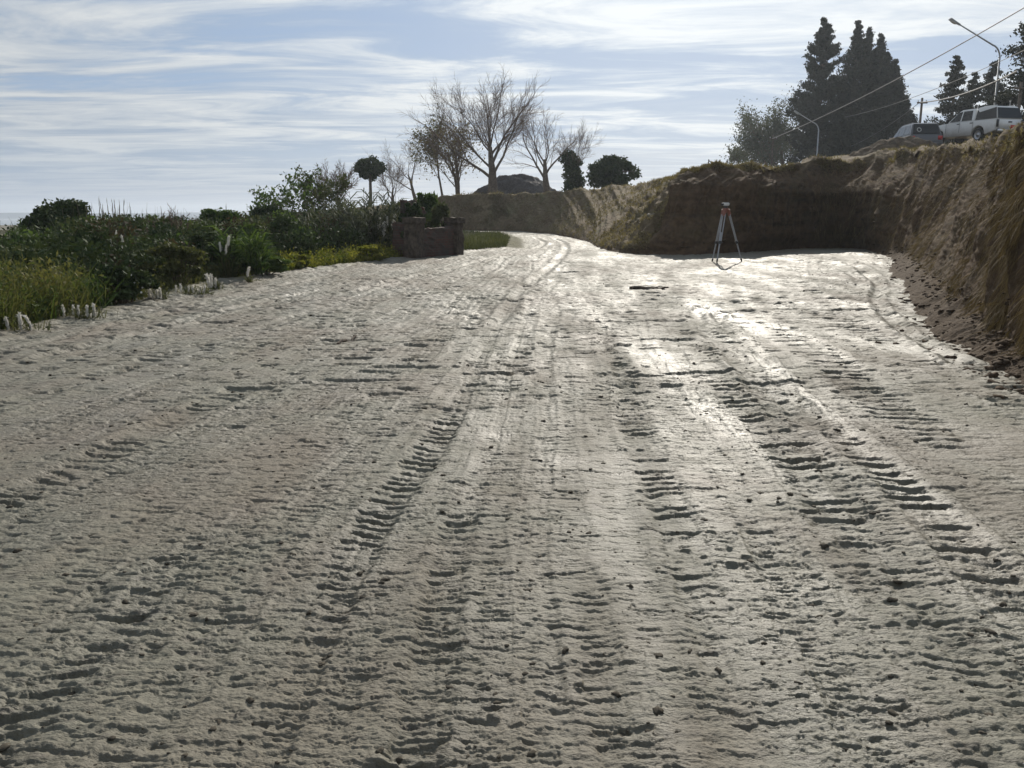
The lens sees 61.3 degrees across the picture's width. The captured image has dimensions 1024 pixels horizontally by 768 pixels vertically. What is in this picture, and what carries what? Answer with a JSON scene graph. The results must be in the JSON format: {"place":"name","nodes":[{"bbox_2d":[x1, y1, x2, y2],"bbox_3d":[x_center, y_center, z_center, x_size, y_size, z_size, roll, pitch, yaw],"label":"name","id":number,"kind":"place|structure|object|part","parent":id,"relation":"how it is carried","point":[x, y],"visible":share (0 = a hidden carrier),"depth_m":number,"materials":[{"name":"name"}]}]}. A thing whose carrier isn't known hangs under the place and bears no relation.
{"place":"outdoors","nodes":[
{"label":"outdoors","id":0,"kind":"place"},
{"bbox_2d":[0,219,193,224],"bbox_3d":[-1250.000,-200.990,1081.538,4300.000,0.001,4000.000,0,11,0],"label":"river","id":1,"kind":"structure","parent":0,"point":[8,221],"depth_m":1376.64,"materials":[{"name":"liquid"}]},
{"bbox_2d":[0,212,249,218],"bbox_3d":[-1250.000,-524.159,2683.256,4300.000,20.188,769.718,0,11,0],"label":"hills","id":2,"kind":"structure","parent":0,"point":[23,215],"depth_m":2398.45,"materials":[{"name":"grey"}]},
{"bbox_2d":[0,225,1023,767],"bbox_3d":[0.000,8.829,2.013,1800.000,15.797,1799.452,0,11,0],"label":"ground","id":3,"kind":"structure","parent":0,"point":[540,299],"depth_m":4.44,"materials":[{"name":"grey soil"}]},
{"bbox_2d":[0,312,57,332],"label":"pampas grass","id":4,"kind":"object","parent":3,"relation":"on","point":[7,322],"depth_m":10.99,"materials":[{"name":"beige plant"}]},
{"bbox_2d":[32,204,45,229],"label":"skyline bush","id":5,"kind":"object","parent":3,"relation":"on","point":[35,211],"visible":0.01,"depth_m":26.22,"materials":[{"name":"green plant"}]},
{"bbox_2d":[18,197,96,232],"bbox_3d":[-13.266,-4.457,25.653,2.839,2.164,2.066,0,11,0],"label":"skyline bush","id":6,"kind":"object","parent":3,"relation":"on","point":[54,209],"visible":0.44,"depth_m":25.12,"materials":[{"name":"green plant"}]},
{"bbox_2d":[0,241,125,328],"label":"tall weeds","id":7,"kind":"object","parent":3,"relation":"on","point":[44,299],"visible":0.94,"depth_m":12.38,"materials":[{"name":"green plant"}]},
{"bbox_2d":[52,302,117,319],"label":"pampas grass","id":8,"kind":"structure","parent":3,"relation":"on","point":[79,314],"depth_m":12.29,"materials":[{"name":"beige plant"}]},
{"bbox_2d":[61,200,124,227],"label":"seed stalk plant","id":9,"kind":"object","parent":3,"relation":"on","point":[99,211],"visible":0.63,"depth_m":24.61,"materials":[{"name":"beige plant"}]},
{"bbox_2d":[77,199,119,221],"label":"seed stalk plant","id":10,"kind":"object","parent":3,"relation":"on","point":[103,211],"visible":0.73,"depth_m":24.30,"materials":[{"name":"beige plant"}]},
{"bbox_2d":[83,263,160,303],"bbox_3d":[-6.500,-1.651,14.348,1.143,0.742,0.979,4,12,18],"label":"flowering shrub","id":11,"kind":"object","parent":3,"relation":"on","point":[128,277],"visible":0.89,"depth_m":14.18,"materials":[{"name":"green plant"}]},
{"bbox_2d":[139,287,175,299],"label":"pampas grass","id":12,"kind":"object","parent":3,"relation":"on","point":[160,294],"depth_m":14.75,"materials":[{"name":"beige plant"}]},
{"bbox_2d":[126,205,193,235],"bbox_3d":[-9.594,-3.799,23.545,2.076,2.399,1.947,-7,13,-30],"label":"twiggy bush","id":13,"kind":"object","parent":3,"relation":"on","point":[176,220],"visible":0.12,"depth_m":23.67,"materials":[{"name":"green plant"}]},
{"bbox_2d":[83,257,239,305],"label":"edge grass","id":14,"kind":"structure","parent":3,"relation":"on","point":[165,282],"depth_m":16.60,"materials":[{"name":"green plant"}]},
{"bbox_2d":[134,241,208,284],"bbox_3d":[-6.628,-2.317,16.849,1.446,0.948,1.179,0,11,0],"label":"olive shrub","id":15,"kind":"object","parent":3,"relation":"on","point":[176,256],"visible":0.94,"depth_m":16.59,"materials":[{"name":"green plant"}]},
{"bbox_2d":[172,284,218,295],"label":"pampas grass","id":16,"kind":"object","parent":3,"relation":"on","point":[193,290],"depth_m":15.54,"materials":[{"name":"beige plant"}]},
{"bbox_2d":[0,198,391,286],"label":"dark scrub","id":17,"kind":"object","parent":3,"relation":"on","point":[93,250],"visible":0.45,"depth_m":18.19,"materials":[{"name":"green plant"}]},
{"bbox_2d":[185,229,233,272],"bbox_3d":[-6.632,-2.869,19.028,1.262,1.116,1.138,0,11,0],"label":"dark shrub","id":18,"kind":"object","parent":3,"relation":"on","point":[199,239],"visible":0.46,"depth_m":18.82,"materials":[{"name":"green plant"}]},
{"bbox_2d":[201,273,231,289],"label":"pampas grass","id":19,"kind":"object","parent":3,"relation":"on","point":[215,283],"depth_m":16.23,"materials":[{"name":"beige plant"}]},
{"bbox_2d":[199,207,241,224],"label":"skyline bush","id":20,"kind":"object","parent":3,"relation":"on","point":[223,214],"visible":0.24,"depth_m":29.21,"materials":[{"name":"green plant"}]},
{"bbox_2d":[203,235,251,277],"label":"pampas grass","id":21,"kind":"object","parent":3,"relation":"on","point":[226,270],"depth_m":18.40,"materials":[{"name":"green plant"}]},
{"bbox_2d":[197,224,279,276],"bbox_3d":[-5.898,-2.899,18.845,1.870,1.175,1.645,0,11,0],"label":"reed clump","id":22,"kind":"object","parent":3,"relation":"on","point":[237,249],"visible":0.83,"depth_m":18.67,"materials":[{"name":"green plant"}]},
{"bbox_2d":[233,266,263,282],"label":"pampas grass","id":23,"kind":"object","parent":3,"relation":"on","point":[249,278],"depth_m":17.50,"materials":[{"name":"beige plant"}]},
{"bbox_2d":[237,256,292,274],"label":"bush","id":24,"kind":"object","parent":3,"relation":"on","point":[278,267],"visible":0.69,"depth_m":18.99,"materials":[{"name":"green plant"}]},
{"bbox_2d":[246,204,289,219],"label":"skyline bush","id":25,"kind":"object","parent":3,"relation":"on","point":[260,211],"visible":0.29,"depth_m":32.01,"materials":[{"name":"green plant"}]},
{"bbox_2d":[242,164,323,220],"bbox_3d":[-9.435,-7.271,35.525,3.429,3.562,3.740,0,11,0],"label":"leafy tree","id":26,"kind":"object","parent":3,"relation":"on","point":[284,199],"visible":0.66,"depth_m":34.82,"materials":[{"name":"green plant"}]},
{"bbox_2d":[287,253,315,268],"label":"yellow bush","id":27,"kind":"object","parent":3,"relation":"on","point":[306,260],"visible":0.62,"depth_m":21.12,"materials":[{"name":"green plant"}]},
{"bbox_2d":[234,240,402,276],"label":"green weeds","id":28,"kind":"object","parent":3,"relation":"on","point":[346,255],"visible":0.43,"depth_m":22.84,"materials":[{"name":"yellow plant"}]},
{"bbox_2d":[293,164,354,211],"bbox_3d":[-8.036,-7.732,37.079,2.723,3.405,2.760,0,11,0],"label":"leafy tree","id":29,"kind":"object","parent":3,"relation":"on","point":[323,194],"visible":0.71,"depth_m":36.79,"materials":[{"name":"green plant"}]},
{"bbox_2d":[293,196,378,252],"bbox_3d":[-5.216,-4.625,25.612,2.870,1.862,2.087,0,11,0],"label":"reed clump","id":30,"kind":"object","parent":3,"relation":"on","point":[355,223],"visible":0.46,"depth_m":25.25,"materials":[{"name":"green plant"}]},
{"bbox_2d":[336,335,356,344],"bbox_3d":[-1.940,-0.510,10.346,0.154,0.093,0.660,2,11,10],"label":"stick","id":31,"kind":"object","parent":3,"relation":"on","point":[343,340],"visible":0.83,"depth_m":10.22,"materials":[{"name":"wood"}]},
{"bbox_2d":[324,188,407,250],"bbox_3d":[-4.481,-4.972,26.608,3.063,2.132,2.210,0,11,0],"label":"reed clump","id":32,"kind":"object","parent":3,"relation":"on","point":[376,214],"visible":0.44,"depth_m":26.36,"materials":[{"name":"green plant"}]},
{"bbox_2d":[353,244,388,260],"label":"yellow bush","id":33,"kind":"object","parent":3,"relation":"on","point":[377,253],"visible":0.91,"depth_m":23.70,"materials":[{"name":"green plant"}]},
{"bbox_2d":[375,215,396,251],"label":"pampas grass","id":34,"kind":"object","parent":3,"relation":"on","point":[383,232],"depth_m":26.36,"materials":[{"name":"green plant"}]},
{"bbox_2d":[380,202,399,243],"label":"leafy shrub","id":35,"kind":"object","parent":3,"relation":"on","point":[388,216],"visible":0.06,"depth_m":28.32,"materials":[{"name":"green plant"}]},
{"bbox_2d":[413,191,440,227],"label":"leafy shrub","id":36,"kind":"object","parent":3,"relation":"on","point":[428,201],"visible":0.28,"depth_m":30.84,"materials":[{"name":"green plant"}]},
{"bbox_2d":[392,200,464,257],"bbox_3d":[-2.543,-4.684,26.166,1.029,1.755,2.672,6,13,28],"label":"brick ruin","id":37,"kind":"object","parent":3,"relation":"on","point":[419,240],"visible":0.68,"depth_m":25.60,"materials":[{"name":"stone"}]},
{"bbox_2d":[398,202,425,237],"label":"creeper","id":38,"kind":"object","parent":37,"relation":"attached to","point":[414,210],"visible":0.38,"depth_m":25.35,"materials":[{"name":"green plant"}]},
{"bbox_2d":[426,200,450,227],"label":"bush","id":39,"kind":"object","parent":3,"relation":"on","point":[440,212],"visible":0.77,"depth_m":27.24,"materials":[{"name":"green plant"}]},
{"bbox_2d":[463,229,510,249],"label":"meadow grass","id":40,"kind":"structure","parent":3,"relation":"on","point":[475,240],"depth_m":37.62,"materials":[{"name":"green plant"}]},
{"bbox_2d":[0,263,1023,767],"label":"dirt clods","id":41,"kind":"object","parent":3,"relation":"on","point":[564,651],"visible":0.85,"depth_m":3.77,"materials":[{"name":"grey soil"}]},
{"bbox_2d":[629,286,668,288],"bbox_3d":[2.580,-1.810,16.292,0.797,0.086,0.115,-3,11,-13],"label":"stick","id":42,"kind":"object","parent":3,"relation":"on","point":[638,287],"visible":0.98,"depth_m":16.25,"materials":[{"name":"brown plant"}]},
{"bbox_2d":[712,208,741,262],"bbox_3d":[5.919,-4.020,23.442,0.844,1.473,0.674,0,11,0],"label":"survey tripod","id":43,"kind":"object","parent":3,"relation":"on","point":[724,211],"visible":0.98,"depth_m":23.44,"materials":[{"name":"silver metal"}]},
{"bbox_2d":[721,203,729,207],"bbox_3d":[5.779,-4.829,23.355,0.260,0.148,0.113,-4,12,-20],"label":"survey level","id":44,"kind":"object","parent":43,"relation":"on","point":[725,205],"visible":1,"depth_m":23.32,"materials":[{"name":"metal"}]},
{"bbox_2d":[0,0,1023,212],"label":"sky","id":45,"kind":"structure","parent":0,"point":[146,105],"materials":[{"name":"blue"}]},
{"bbox_2d":[354,121,1023,388],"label":"bank","id":46,"kind":"structure","parent":0,"point":[779,200],"depth_m":28.48,"materials":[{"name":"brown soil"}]},
{"bbox_2d":[304,158,360,202],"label":"bare tree","id":47,"kind":"object","parent":46,"relation":"on","point":[325,172],"visible":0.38,"depth_m":58.35,"materials":[{"name":"brown plant"}]},
{"bbox_2d":[352,155,387,202],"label":"mop headed tree","id":48,"kind":"object","parent":46,"relation":"on","point":[365,168],"visible":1,"depth_m":67.53,"materials":[{"name":"green plant"}]},
{"bbox_2d":[376,154,411,201],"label":"bare tree","id":49,"kind":"object","parent":46,"relation":"on","point":[399,173],"visible":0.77,"depth_m":83.66,"materials":[{"name":"brown plant"}]},
{"bbox_2d":[367,133,430,199],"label":"bare tree","id":50,"kind":"object","parent":46,"relation":"on","point":[411,185],"visible":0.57,"depth_m":81.94,"materials":[{"name":"brown plant"}]},
{"bbox_2d":[408,103,463,195],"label":"poplar tree","id":51,"kind":"object","parent":46,"relation":"on","point":[438,176],"visible":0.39,"depth_m":76.92,"materials":[{"name":"brown plant"}]},
{"bbox_2d":[405,99,491,193],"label":"willow tree","id":52,"kind":"object","parent":46,"relation":"on","point":[455,173],"visible":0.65,"depth_m":74.26,"materials":[{"name":"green plant"}]},
{"bbox_2d":[396,57,549,192],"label":"bare tree","id":53,"kind":"object","parent":46,"relation":"on","point":[492,181],"visible":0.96,"depth_m":71.22,"materials":[{"name":"brown plant"}]},
{"bbox_2d":[472,174,555,193],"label":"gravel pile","id":54,"kind":"object","parent":46,"relation":"on","point":[513,184],"visible":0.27,"depth_m":77.07,"materials":[{"name":"grey gravel"}]},
{"bbox_2d":[500,102,586,191],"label":"bare tree","id":55,"kind":"object","parent":46,"relation":"on","point":[546,185],"visible":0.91,"depth_m":68.07,"materials":[{"name":"brown plant"}]},
{"bbox_2d":[552,121,604,190],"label":"ivy tree","id":56,"kind":"object","parent":46,"relation":"on","point":[571,161],"visible":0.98,"depth_m":63.57,"materials":[{"name":"green plant"}]},
{"bbox_2d":[583,154,641,188],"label":"dense tree","id":57,"kind":"object","parent":46,"relation":"on","point":[605,170],"visible":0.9,"depth_m":59.59,"materials":[{"name":"green plant"}]},
{"bbox_2d":[726,146,747,163],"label":"bush","id":58,"kind":"object","parent":46,"relation":"on","point":[734,159],"visible":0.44,"depth_m":114.25,"materials":[{"name":"green plant"}]},
{"bbox_2d":[769,135,776,165],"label":"utility pole","id":59,"kind":"object","parent":46,"relation":"on","point":[772,149],"visible":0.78,"depth_m":81.19,"materials":[{"name":"brown wood"}]},
{"bbox_2d":[772,7,1023,138],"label":"overhead cable","id":60,"kind":"object","parent":59,"relation":"attached to","point":[910,71],"visible":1,"depth_m":58.26,"materials":[{"name":"black metal"}]},
{"bbox_2d":[719,84,831,166],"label":"grey leafed tree","id":61,"kind":"object","parent":46,"relation":"on","point":[762,152],"visible":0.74,"depth_m":99.56,"materials":[{"name":"green plant"}]},
{"bbox_2d":[794,110,818,154],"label":"street lamp","id":62,"kind":"object","parent":46,"relation":"on","point":[796,112],"visible":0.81,"depth_m":86.60,"materials":[{"name":"metal"}]},
{"bbox_2d":[783,17,847,164],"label":"conifer tree","id":63,"kind":"object","parent":46,"relation":"on","point":[809,104],"visible":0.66,"depth_m":94.48,"materials":[{"name":"green plant"}]},
{"bbox_2d":[624,166,1023,398],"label":"loose soil","id":64,"kind":"structure","parent":46,"relation":"on","point":[999,362],"depth_m":9.97,"materials":[{"name":"brown soil"}]},
{"bbox_2d":[821,20,918,156],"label":"cypress tree","id":65,"kind":"object","parent":46,"relation":"on","point":[867,69],"visible":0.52,"depth_m":92.65,"materials":[{"name":"green plant"}]},
{"bbox_2d":[845,136,937,158],"bbox_3d":[16.410,-9.932,36.776,5.000,1.218,2.750,0,11,0],"label":"earth mound","id":66,"kind":"object","parent":46,"relation":"on","point":[911,142],"visible":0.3,"depth_m":36.29,"materials":[{"name":"brown soil"}]},
{"bbox_2d":[889,122,942,145],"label":"station wagon","id":67,"kind":"object","parent":46,"relation":"on","point":[929,131],"visible":0.13,"depth_m":44.80,"materials":[{"name":"silver metal"}]},
{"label":"window","id":68,"kind":"part","parent":67,"relation":"part of","materials":[{"name":"grey glass"}]},
{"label":"window","id":69,"kind":"part","parent":67,"relation":"part of","materials":[{"name":"grey glass"}]},
{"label":"rear window","id":70,"kind":"part","parent":67,"relation":"part of","materials":[{"name":"black glass"}]},
{"bbox_2d":[811,130,1023,357],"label":"root strands","id":71,"kind":"object","parent":46,"relation":"on","point":[1016,215],"visible":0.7,"depth_m":12.11},
{"bbox_2d":[917,98,927,122],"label":"utility pole","id":72,"kind":"object","parent":46,"relation":"on","point":[921,108],"visible":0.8,"depth_m":63.25,"materials":[{"name":"brown wood"}]},
{"bbox_2d":[852,105,915,145],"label":"overhead cable","id":73,"kind":"object","parent":72,"relation":"attached to","point":[885,127],"visible":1,"depth_m":73.77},
{"bbox_2d":[920,70,1016,102],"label":"overhead cable","id":74,"kind":"object","parent":72,"relation":"attached to","point":[971,90],"visible":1,"depth_m":53.33,"materials":[{"name":"black metal"}]},
{"bbox_2d":[924,55,977,145],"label":"conifer tree","id":75,"kind":"object","parent":46,"relation":"on","point":[949,108],"visible":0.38,"depth_m":77.98,"materials":[{"name":"green plant"}]},
{"bbox_2d":[948,18,1000,104],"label":"street lamp","id":76,"kind":"object","parent":46,"relation":"on","point":[952,20],"visible":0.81,"depth_m":56.74,"materials":[{"name":"metal"}]},
{"bbox_2d":[939,101,1023,143],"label":"pickup truck","id":77,"kind":"object","parent":46,"relation":"on","point":[981,123],"visible":0.62,"depth_m":44.19,"materials":[{"name":"white paint"}]},
{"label":"window","id":78,"kind":"part","parent":77,"relation":"part of","materials":[{"name":"black glass"}]},
{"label":"window","id":79,"kind":"part","parent":77,"relation":"part of","materials":[{"name":"black glass"}]},
{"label":"canopy window","id":80,"kind":"part","parent":77,"relation":"part of","materials":[{"name":"black glass"}]},
{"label":"canopy rear window","id":81,"kind":"part","parent":77,"relation":"part of","materials":[{"name":"black glass"}]},
{"bbox_2d":[958,60,1022,139],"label":"conifer tree","id":82,"kind":"object","parent":46,"relation":"on","point":[991,74],"visible":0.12,"depth_m":79.94,"materials":[{"name":"green plant"}]},
{"bbox_2d":[982,21,1023,119],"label":"conifer tree","id":83,"kind":"object","parent":46,"relation":"on","point":[1006,98],"visible":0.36,"depth_m":56.16,"materials":[{"name":"green plant"}]},
{"bbox_2d":[1014,82,1023,108],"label":"utility pole","id":84,"kind":"object","parent":46,"relation":"on","point":[1021,87],"visible":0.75,"depth_m":47.75,"materials":[{"name":"brown wood"}]},
{"bbox_2d":[847,50,1023,116],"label":"overhead cable","id":85,"kind":"object","parent":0,"point":[944,85],"visible":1,"depth_m":59.81,"materials":[{"name":"black metal"}]}
]}

